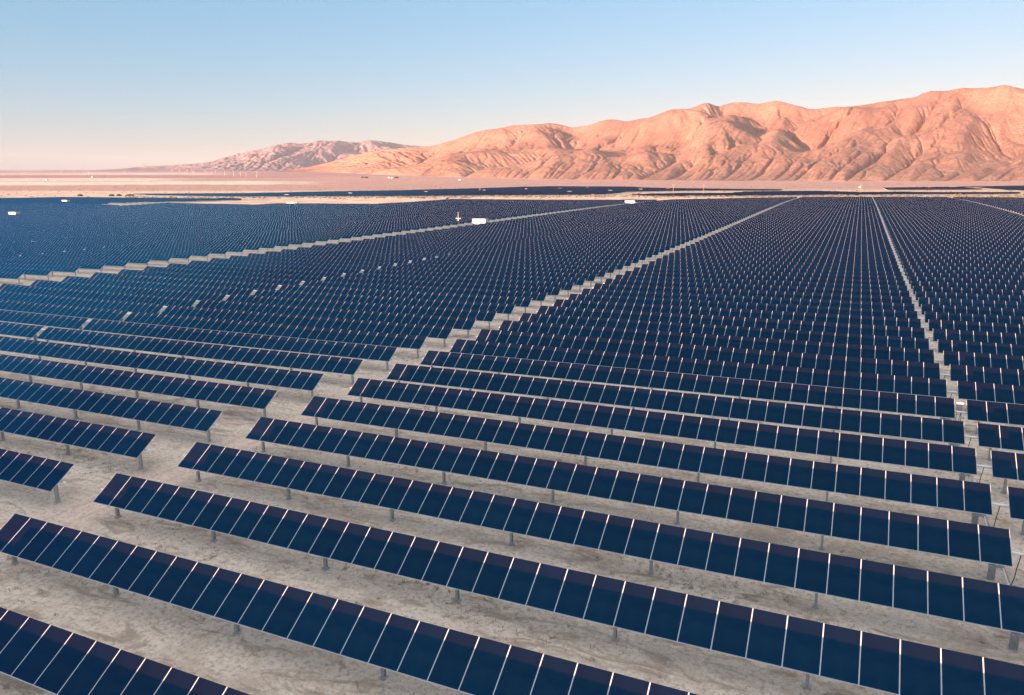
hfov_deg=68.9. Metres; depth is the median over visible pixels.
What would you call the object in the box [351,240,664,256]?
solar tracker
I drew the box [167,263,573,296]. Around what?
solar tracker
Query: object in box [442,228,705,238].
solar tracker
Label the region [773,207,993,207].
solar tracker
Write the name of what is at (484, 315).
solar tracker
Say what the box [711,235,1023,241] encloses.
solar tracker
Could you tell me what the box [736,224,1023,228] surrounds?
solar tracker
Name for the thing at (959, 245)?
solar tracker
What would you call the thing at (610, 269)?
solar tracker
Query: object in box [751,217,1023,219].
solar tracker
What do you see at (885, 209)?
solar tracker
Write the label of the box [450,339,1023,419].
solar tracker
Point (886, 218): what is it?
solar tracker
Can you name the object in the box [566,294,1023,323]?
solar tracker
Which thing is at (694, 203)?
solar tracker
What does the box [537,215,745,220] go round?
solar tracker
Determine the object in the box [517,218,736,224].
solar tracker
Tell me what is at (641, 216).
solar tracker
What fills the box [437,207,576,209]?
solar tracker
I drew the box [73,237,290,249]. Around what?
solar tracker
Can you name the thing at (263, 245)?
solar tracker
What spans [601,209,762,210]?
solar tracker
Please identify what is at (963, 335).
solar tracker
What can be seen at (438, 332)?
solar tracker
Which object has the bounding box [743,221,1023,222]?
solar tracker
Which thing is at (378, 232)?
solar tracker
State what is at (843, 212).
solar tracker
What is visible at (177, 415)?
solar tracker
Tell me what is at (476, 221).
inverter station
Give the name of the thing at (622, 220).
solar tracker
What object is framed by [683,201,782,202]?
solar tracker
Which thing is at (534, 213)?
solar tracker
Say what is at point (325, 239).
solar tracker
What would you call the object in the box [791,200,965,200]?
solar tracker
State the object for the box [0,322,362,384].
solar tracker
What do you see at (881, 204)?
solar tracker
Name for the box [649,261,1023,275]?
solar tracker
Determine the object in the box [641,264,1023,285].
solar tracker
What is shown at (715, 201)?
solar tracker
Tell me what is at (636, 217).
solar tracker
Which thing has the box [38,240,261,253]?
solar tracker
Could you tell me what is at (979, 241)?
solar tracker
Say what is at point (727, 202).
solar tracker
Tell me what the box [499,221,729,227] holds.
solar tracker
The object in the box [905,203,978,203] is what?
solar tracker
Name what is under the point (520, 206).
solar tracker
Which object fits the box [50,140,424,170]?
distant range
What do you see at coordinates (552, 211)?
solar tracker
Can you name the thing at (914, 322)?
solar tracker
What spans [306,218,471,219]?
solar tracker
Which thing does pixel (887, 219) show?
solar tracker
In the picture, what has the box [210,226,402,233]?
solar tracker
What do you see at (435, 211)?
solar tracker
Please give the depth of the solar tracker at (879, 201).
408.73 m
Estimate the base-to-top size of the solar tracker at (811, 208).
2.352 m
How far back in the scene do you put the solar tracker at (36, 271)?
148.40 m
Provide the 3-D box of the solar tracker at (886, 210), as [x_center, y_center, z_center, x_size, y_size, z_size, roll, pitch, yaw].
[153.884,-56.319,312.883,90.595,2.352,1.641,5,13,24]
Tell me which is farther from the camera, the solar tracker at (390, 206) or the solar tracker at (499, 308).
the solar tracker at (390, 206)
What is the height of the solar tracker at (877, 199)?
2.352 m
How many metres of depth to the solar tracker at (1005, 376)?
70.07 m
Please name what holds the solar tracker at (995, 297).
on the desert ground
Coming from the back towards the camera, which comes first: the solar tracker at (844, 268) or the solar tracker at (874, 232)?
the solar tracker at (874, 232)
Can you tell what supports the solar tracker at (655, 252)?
on the desert ground
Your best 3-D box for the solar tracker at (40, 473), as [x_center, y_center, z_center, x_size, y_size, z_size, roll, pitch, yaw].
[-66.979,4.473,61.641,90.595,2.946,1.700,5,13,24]
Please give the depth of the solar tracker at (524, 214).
367.10 m
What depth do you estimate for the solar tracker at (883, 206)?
347.59 m
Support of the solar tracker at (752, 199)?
on the desert ground
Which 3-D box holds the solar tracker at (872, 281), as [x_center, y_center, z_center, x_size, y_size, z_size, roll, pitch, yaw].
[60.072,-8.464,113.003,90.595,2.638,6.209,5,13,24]
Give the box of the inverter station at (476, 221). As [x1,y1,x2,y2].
[472,219,487,223]
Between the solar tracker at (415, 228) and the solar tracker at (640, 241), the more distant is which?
the solar tracker at (415, 228)
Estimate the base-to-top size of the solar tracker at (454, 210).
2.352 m
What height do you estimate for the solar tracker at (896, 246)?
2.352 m
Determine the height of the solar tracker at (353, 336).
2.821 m
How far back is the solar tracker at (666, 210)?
355.77 m
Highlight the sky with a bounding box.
[0,0,1023,169]
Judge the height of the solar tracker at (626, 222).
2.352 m
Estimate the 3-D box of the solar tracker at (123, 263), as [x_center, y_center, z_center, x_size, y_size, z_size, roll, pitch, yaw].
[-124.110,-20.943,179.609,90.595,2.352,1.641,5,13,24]
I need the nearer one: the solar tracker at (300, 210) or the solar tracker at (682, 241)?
the solar tracker at (682, 241)
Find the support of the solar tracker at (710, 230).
on the desert ground
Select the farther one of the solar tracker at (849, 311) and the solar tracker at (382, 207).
the solar tracker at (382, 207)
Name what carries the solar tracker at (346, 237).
on the desert ground
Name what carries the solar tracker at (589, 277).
on the desert ground
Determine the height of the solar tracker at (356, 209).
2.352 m
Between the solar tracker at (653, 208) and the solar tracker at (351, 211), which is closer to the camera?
the solar tracker at (653, 208)
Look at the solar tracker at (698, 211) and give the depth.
338.30 m
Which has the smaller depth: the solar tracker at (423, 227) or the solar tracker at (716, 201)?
the solar tracker at (423, 227)
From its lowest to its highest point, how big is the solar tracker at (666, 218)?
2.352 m
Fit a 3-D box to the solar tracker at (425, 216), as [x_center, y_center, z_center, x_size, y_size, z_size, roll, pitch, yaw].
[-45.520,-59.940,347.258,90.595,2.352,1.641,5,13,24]
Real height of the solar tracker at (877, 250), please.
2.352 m
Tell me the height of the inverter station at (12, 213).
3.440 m
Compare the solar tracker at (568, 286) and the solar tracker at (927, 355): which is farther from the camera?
the solar tracker at (568, 286)
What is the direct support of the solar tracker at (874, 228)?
on the desert ground
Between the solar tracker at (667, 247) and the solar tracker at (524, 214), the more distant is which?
the solar tracker at (524, 214)
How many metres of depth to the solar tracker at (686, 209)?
353.08 m
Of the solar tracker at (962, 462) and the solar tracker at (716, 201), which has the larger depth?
the solar tracker at (716, 201)
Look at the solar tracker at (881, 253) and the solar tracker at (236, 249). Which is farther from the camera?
the solar tracker at (236, 249)
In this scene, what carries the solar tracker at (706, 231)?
on the desert ground
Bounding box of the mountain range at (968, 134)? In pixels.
[274,85,1023,180]
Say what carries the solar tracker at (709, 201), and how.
on the desert ground
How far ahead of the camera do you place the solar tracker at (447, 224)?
303.80 m
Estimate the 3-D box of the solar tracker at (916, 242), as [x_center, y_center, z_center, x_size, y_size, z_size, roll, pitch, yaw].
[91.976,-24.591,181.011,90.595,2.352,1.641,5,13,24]
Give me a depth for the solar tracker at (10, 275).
141.85 m
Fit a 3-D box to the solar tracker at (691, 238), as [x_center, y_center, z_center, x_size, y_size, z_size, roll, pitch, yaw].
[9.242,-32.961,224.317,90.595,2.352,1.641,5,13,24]
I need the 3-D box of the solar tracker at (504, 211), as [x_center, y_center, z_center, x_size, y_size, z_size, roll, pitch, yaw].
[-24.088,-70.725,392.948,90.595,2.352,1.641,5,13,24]
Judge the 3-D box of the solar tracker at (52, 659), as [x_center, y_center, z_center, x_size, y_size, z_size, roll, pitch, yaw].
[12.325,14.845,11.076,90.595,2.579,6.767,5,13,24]
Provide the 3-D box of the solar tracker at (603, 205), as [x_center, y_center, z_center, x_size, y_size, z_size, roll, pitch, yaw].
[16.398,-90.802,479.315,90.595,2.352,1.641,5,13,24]
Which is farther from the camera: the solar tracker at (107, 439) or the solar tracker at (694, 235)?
the solar tracker at (694, 235)
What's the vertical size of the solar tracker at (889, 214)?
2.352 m
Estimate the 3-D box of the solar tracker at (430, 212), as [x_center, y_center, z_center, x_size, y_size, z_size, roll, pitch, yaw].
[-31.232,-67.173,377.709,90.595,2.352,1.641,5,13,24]
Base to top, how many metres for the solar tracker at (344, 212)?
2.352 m
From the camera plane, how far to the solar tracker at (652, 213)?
329.90 m
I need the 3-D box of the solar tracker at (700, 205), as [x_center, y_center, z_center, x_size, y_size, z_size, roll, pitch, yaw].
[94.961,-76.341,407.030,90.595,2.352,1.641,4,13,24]
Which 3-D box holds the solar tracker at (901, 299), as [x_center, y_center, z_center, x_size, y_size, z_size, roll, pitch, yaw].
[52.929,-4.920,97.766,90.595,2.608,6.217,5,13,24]
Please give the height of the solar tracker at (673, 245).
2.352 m
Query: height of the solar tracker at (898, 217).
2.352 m
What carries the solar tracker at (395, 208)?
on the desert ground
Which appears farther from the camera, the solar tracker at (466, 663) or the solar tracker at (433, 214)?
the solar tracker at (433, 214)
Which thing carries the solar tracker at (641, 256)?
on the desert ground
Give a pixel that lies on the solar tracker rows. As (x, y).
(43, 213)
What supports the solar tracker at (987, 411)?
on the desert ground
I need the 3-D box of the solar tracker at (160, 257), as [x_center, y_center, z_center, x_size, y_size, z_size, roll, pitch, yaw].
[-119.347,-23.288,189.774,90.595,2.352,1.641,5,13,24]
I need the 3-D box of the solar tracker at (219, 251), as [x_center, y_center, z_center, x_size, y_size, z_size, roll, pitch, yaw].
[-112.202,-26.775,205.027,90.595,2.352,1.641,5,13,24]
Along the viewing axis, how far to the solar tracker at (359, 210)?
427.96 m
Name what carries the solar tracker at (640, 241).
on the desert ground
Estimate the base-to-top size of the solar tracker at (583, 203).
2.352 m
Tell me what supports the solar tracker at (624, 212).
on the desert ground
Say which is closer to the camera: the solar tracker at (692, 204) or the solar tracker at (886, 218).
the solar tracker at (886, 218)
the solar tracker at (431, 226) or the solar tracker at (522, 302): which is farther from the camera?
the solar tracker at (431, 226)
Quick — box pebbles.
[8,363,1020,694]
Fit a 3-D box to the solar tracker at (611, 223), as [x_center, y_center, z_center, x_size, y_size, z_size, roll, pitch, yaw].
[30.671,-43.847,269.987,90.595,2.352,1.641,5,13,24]
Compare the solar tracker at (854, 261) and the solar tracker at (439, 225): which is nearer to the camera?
the solar tracker at (854, 261)
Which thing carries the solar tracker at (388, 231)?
on the desert ground
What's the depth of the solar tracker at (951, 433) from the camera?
55.09 m
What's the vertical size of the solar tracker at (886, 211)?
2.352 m
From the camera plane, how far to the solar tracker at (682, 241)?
211.25 m
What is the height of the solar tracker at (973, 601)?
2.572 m
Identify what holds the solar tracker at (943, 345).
on the desert ground
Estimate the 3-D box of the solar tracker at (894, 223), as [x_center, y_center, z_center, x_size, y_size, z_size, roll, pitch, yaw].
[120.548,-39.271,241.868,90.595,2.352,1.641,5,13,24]
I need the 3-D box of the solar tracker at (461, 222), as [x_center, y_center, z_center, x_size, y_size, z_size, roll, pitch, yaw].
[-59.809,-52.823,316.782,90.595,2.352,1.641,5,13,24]
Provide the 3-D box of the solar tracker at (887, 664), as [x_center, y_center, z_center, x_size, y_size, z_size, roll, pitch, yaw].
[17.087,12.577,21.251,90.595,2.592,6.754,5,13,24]
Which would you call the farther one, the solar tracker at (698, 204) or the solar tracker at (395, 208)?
the solar tracker at (395, 208)
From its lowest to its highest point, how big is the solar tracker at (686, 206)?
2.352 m
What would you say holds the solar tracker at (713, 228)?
on the desert ground
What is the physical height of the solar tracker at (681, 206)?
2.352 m
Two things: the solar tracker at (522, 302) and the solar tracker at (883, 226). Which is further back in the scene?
the solar tracker at (883, 226)
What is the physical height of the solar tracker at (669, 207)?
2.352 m
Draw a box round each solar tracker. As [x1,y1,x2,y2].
[0,245,211,260]
[0,247,191,262]
[0,249,172,264]
[0,252,151,266]
[0,255,128,269]
[0,259,105,272]
[0,262,80,276]
[0,267,53,280]
[0,271,24,283]
[0,284,475,337]
[0,291,452,346]
[0,299,426,357]
[0,310,397,369]
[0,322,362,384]
[0,336,323,400]
[0,354,277,417]
[0,377,222,442]
[0,407,155,469]
[0,449,74,503]
[0,514,696,694]
[0,607,249,694]
[1,243,228,257]
[20,241,244,255]
[30,280,496,328]
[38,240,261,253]
[56,238,276,250]
[61,276,515,320]
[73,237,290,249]
[90,236,303,247]
[90,272,531,312]
[93,473,1023,694]
[105,235,317,244]
[118,269,547,305]
[119,233,329,244]
[133,232,341,241]
[144,266,561,301]
[148,231,352,241]
[161,230,363,239]
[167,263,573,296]
[174,229,374,238]
[177,442,1023,650]
[186,228,383,236]
[189,260,585,291]
[198,227,393,235]
[201,216,314,217]
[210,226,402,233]
[210,258,596,286]
[221,225,411,233]
[229,256,606,282]
[232,224,419,229]
[235,212,363,213]
[241,224,427,228]
[245,417,1023,585]
[247,253,615,278]
[251,223,435,227]
[261,222,443,226]
[264,210,388,211]
[265,251,623,274]
[271,221,450,225]
[280,220,458,226]
[281,249,632,270]
[290,220,464,226]
[297,212,370,212]
[297,219,471,225]
[297,247,639,266]
[301,396,1023,582]
[306,209,405,209]
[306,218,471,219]
[310,211,383,211]
[311,245,646,263]
[321,217,490,221]
[323,210,394,210]
[326,243,652,257]
[329,216,496,221]
[331,207,431,208]
[335,206,445,206]
[336,218,467,223]
[338,242,659,259]
[343,215,507,219]
[347,378,1023,525]
[351,214,512,217]
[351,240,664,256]
[353,208,421,208]
[356,216,501,218]
[363,239,670,249]
[364,213,522,215]
[364,214,517,216]
[374,237,676,251]
[377,212,531,214]
[385,236,681,249]
[387,364,1023,481]
[389,211,540,213]
[396,234,685,243]
[400,210,549,213]
[404,213,527,215]
[405,233,690,245]
[415,232,693,240]
[420,350,1023,445]
[424,230,698,238]
[427,208,569,209]
[433,229,702,236]
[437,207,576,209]
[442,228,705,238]
[450,206,586,207]
[450,212,536,215]
[450,227,708,235]
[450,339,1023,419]
[458,211,545,212]
[458,226,712,235]
[465,225,715,230]
[471,210,553,212]
[472,224,718,229]
[475,329,1023,385]
[476,204,604,207]
[479,223,721,228]
[486,222,724,226]
[491,203,615,204]
[498,320,1023,369]
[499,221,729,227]
[505,220,731,223]
[511,219,734,225]
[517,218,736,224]
[518,313,1023,355]
[524,222,726,228]
[527,217,741,219]
[532,216,743,221]
[536,306,1023,344]
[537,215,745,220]
[547,214,749,217]
[551,203,612,204]
[552,213,750,215]
[552,299,1023,333]
[560,212,754,213]
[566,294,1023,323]
[569,210,757,212]
[576,209,760,211]
[580,288,1023,316]
[584,208,764,209]
[590,218,738,220]
[592,283,1023,308]
[598,206,769,209]
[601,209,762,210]
[604,279,1023,307]
[606,205,771,206]
[606,210,759,214]
[613,204,774,206]
[614,207,765,211]
[615,275,1023,301]
[621,203,777,204]
[624,271,1023,295]
[629,201,780,203]
[631,206,767,208]
[633,203,776,204]
[633,204,774,207]
[633,267,1023,290]
[638,211,756,215]
[639,200,784,202]
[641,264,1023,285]
[644,201,783,203]
[645,212,752,214]
[647,202,779,203]
[647,205,770,206]
[648,199,787,201]
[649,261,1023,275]
[656,258,1023,271]
[660,201,782,202]
[662,255,1023,268]
[665,203,775,204]
[667,202,779,203]
[669,253,1023,264]
[674,250,1023,261]
[676,205,772,206]
[679,200,785,201]
[680,248,1023,258]
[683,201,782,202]
[685,246,1023,255]
[689,199,788,200]
[690,244,1023,252]
[695,242,1023,250]
[699,240,1023,247]
[703,238,1023,245]
[707,236,1023,243]
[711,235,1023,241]
[714,233,1023,239]
[718,232,1023,237]
[721,230,1023,235]
[724,229,1023,234]
[727,228,1023,231]
[730,226,1023,231]
[733,225,1023,228]
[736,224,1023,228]
[738,223,1023,226]
[740,222,1023,225]
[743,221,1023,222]
[745,220,1023,223]
[747,219,1023,221]
[749,218,1023,220]
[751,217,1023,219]
[753,216,1023,217]
[755,215,1023,218]
[759,214,1018,216]
[760,213,1015,214]
[762,212,925,214]
[765,211,1007,212]
[767,210,1004,210]
[769,209,1000,210]
[772,208,878,209]
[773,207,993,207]
[776,206,989,206]
[778,205,985,205]
[780,204,982,204]
[783,203,904,203]
[785,202,973,202]
[788,201,969,201]
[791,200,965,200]
[794,199,960,200]
[797,198,955,198]
[804,215,1021,215]
[809,197,949,197]
[847,208,997,208]
[880,212,1010,213]
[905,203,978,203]
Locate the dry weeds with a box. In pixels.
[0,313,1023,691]
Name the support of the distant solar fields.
on the desert ground
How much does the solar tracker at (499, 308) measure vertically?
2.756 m
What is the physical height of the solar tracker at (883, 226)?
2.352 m
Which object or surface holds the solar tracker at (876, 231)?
on the desert ground
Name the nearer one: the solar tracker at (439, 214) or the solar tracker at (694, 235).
the solar tracker at (694, 235)
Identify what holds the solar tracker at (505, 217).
on the desert ground
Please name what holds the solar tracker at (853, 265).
on the desert ground
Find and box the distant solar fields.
[0,185,1023,204]
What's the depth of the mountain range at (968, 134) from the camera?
3861.60 m
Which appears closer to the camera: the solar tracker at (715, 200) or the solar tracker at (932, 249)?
the solar tracker at (932, 249)
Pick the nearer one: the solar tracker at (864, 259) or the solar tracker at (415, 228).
the solar tracker at (864, 259)
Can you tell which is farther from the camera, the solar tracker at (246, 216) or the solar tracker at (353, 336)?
the solar tracker at (246, 216)
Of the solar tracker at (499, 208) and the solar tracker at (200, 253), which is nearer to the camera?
the solar tracker at (200, 253)
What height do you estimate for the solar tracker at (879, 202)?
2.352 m
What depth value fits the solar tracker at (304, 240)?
231.87 m
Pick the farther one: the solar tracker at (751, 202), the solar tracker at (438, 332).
the solar tracker at (751, 202)
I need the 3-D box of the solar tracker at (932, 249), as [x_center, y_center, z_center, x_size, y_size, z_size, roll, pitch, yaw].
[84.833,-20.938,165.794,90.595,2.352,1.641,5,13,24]
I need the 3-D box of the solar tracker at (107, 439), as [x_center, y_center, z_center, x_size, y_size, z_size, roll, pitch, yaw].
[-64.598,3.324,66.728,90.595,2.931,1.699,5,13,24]
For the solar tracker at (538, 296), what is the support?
on the desert ground
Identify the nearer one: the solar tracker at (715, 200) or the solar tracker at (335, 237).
the solar tracker at (335, 237)
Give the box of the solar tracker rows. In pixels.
[0,197,1023,243]
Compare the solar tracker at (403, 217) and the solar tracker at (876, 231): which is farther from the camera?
the solar tracker at (403, 217)
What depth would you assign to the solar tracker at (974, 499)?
45.06 m
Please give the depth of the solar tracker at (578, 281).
139.37 m
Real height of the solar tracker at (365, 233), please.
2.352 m
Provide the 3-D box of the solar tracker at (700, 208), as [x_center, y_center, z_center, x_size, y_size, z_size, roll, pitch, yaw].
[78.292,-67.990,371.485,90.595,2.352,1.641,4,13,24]
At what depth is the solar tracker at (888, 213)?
291.73 m
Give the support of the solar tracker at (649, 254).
on the desert ground
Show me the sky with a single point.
(85, 84)
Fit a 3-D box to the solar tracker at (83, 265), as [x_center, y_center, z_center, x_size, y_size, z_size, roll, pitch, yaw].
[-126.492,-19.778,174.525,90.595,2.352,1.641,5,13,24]
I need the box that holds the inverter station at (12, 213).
[8,212,19,214]
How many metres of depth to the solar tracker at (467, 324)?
102.64 m
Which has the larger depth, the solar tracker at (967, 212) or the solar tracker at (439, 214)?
the solar tracker at (439, 214)
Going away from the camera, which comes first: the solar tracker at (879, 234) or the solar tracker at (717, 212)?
the solar tracker at (879, 234)
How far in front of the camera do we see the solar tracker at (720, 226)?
262.43 m
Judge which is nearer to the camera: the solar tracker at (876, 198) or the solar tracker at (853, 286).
the solar tracker at (853, 286)
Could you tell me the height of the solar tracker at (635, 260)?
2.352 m
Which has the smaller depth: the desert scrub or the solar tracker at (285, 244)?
the solar tracker at (285, 244)
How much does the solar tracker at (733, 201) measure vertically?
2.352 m
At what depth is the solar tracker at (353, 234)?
252.13 m
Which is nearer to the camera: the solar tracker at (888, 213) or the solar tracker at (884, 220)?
the solar tracker at (884, 220)
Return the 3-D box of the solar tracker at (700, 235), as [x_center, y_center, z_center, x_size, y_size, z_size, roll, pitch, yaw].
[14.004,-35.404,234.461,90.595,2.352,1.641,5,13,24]
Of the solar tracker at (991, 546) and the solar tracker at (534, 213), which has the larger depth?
the solar tracker at (534, 213)
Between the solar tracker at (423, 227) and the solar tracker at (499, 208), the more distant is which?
the solar tracker at (499, 208)
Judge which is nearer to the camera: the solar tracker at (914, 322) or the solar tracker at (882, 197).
the solar tracker at (914, 322)
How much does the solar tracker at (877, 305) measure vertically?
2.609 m
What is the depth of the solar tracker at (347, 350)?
83.53 m
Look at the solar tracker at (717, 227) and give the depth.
257.41 m
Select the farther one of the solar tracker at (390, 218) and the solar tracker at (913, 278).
the solar tracker at (390, 218)
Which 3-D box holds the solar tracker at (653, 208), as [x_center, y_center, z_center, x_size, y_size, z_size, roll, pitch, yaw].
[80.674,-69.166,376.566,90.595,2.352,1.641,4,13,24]
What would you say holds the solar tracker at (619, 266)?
on the desert ground
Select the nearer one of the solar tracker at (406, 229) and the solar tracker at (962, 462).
the solar tracker at (962, 462)
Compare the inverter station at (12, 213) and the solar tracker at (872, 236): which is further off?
the inverter station at (12, 213)
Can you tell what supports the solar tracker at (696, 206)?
on the desert ground
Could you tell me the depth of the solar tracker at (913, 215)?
278.14 m
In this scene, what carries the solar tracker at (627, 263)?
on the desert ground
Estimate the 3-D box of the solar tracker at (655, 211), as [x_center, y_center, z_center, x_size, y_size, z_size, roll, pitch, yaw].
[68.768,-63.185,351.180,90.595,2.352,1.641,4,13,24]
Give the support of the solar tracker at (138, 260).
on the desert ground
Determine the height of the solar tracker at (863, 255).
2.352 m
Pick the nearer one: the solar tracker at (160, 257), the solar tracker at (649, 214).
the solar tracker at (160, 257)
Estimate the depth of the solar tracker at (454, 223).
308.63 m
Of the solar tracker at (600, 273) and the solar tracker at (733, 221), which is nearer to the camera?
the solar tracker at (600, 273)
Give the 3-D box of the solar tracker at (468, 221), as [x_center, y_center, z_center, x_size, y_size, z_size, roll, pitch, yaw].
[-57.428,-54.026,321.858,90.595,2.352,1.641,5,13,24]
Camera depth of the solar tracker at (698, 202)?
446.89 m
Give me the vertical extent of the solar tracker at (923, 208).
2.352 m
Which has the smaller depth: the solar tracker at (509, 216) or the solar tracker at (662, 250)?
the solar tracker at (662, 250)
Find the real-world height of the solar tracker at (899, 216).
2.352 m
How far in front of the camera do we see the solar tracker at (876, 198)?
464.85 m
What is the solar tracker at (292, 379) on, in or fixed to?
on the desert ground
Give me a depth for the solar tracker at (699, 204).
413.79 m
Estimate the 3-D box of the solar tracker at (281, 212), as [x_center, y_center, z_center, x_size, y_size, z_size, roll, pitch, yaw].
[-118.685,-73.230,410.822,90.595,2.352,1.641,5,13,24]
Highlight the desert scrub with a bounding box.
[0,185,1023,198]
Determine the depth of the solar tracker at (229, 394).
64.25 m
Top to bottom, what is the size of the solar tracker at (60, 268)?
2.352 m
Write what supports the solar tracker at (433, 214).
on the desert ground
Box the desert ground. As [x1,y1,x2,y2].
[0,170,1023,694]
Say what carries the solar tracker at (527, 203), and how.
on the desert ground
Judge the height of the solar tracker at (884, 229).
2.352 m
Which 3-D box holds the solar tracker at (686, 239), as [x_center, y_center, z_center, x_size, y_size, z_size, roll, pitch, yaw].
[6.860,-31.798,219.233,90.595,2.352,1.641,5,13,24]
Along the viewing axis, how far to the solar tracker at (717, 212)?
323.89 m
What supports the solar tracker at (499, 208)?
on the desert ground
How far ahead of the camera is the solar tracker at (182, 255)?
188.26 m
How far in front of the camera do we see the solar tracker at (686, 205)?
412.68 m
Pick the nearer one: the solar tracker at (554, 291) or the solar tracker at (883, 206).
the solar tracker at (554, 291)
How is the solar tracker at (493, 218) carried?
on the desert ground
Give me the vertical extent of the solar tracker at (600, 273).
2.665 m
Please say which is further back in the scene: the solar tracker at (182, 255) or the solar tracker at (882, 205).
the solar tracker at (882, 205)
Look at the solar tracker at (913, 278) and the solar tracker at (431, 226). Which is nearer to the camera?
the solar tracker at (913, 278)
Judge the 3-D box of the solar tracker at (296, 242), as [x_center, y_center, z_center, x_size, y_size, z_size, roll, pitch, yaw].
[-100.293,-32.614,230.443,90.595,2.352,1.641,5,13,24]
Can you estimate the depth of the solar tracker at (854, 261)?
144.08 m
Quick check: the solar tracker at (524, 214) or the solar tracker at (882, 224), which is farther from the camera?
the solar tracker at (524, 214)
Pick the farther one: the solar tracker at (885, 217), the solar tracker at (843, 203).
the solar tracker at (843, 203)
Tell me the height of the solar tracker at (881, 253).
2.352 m

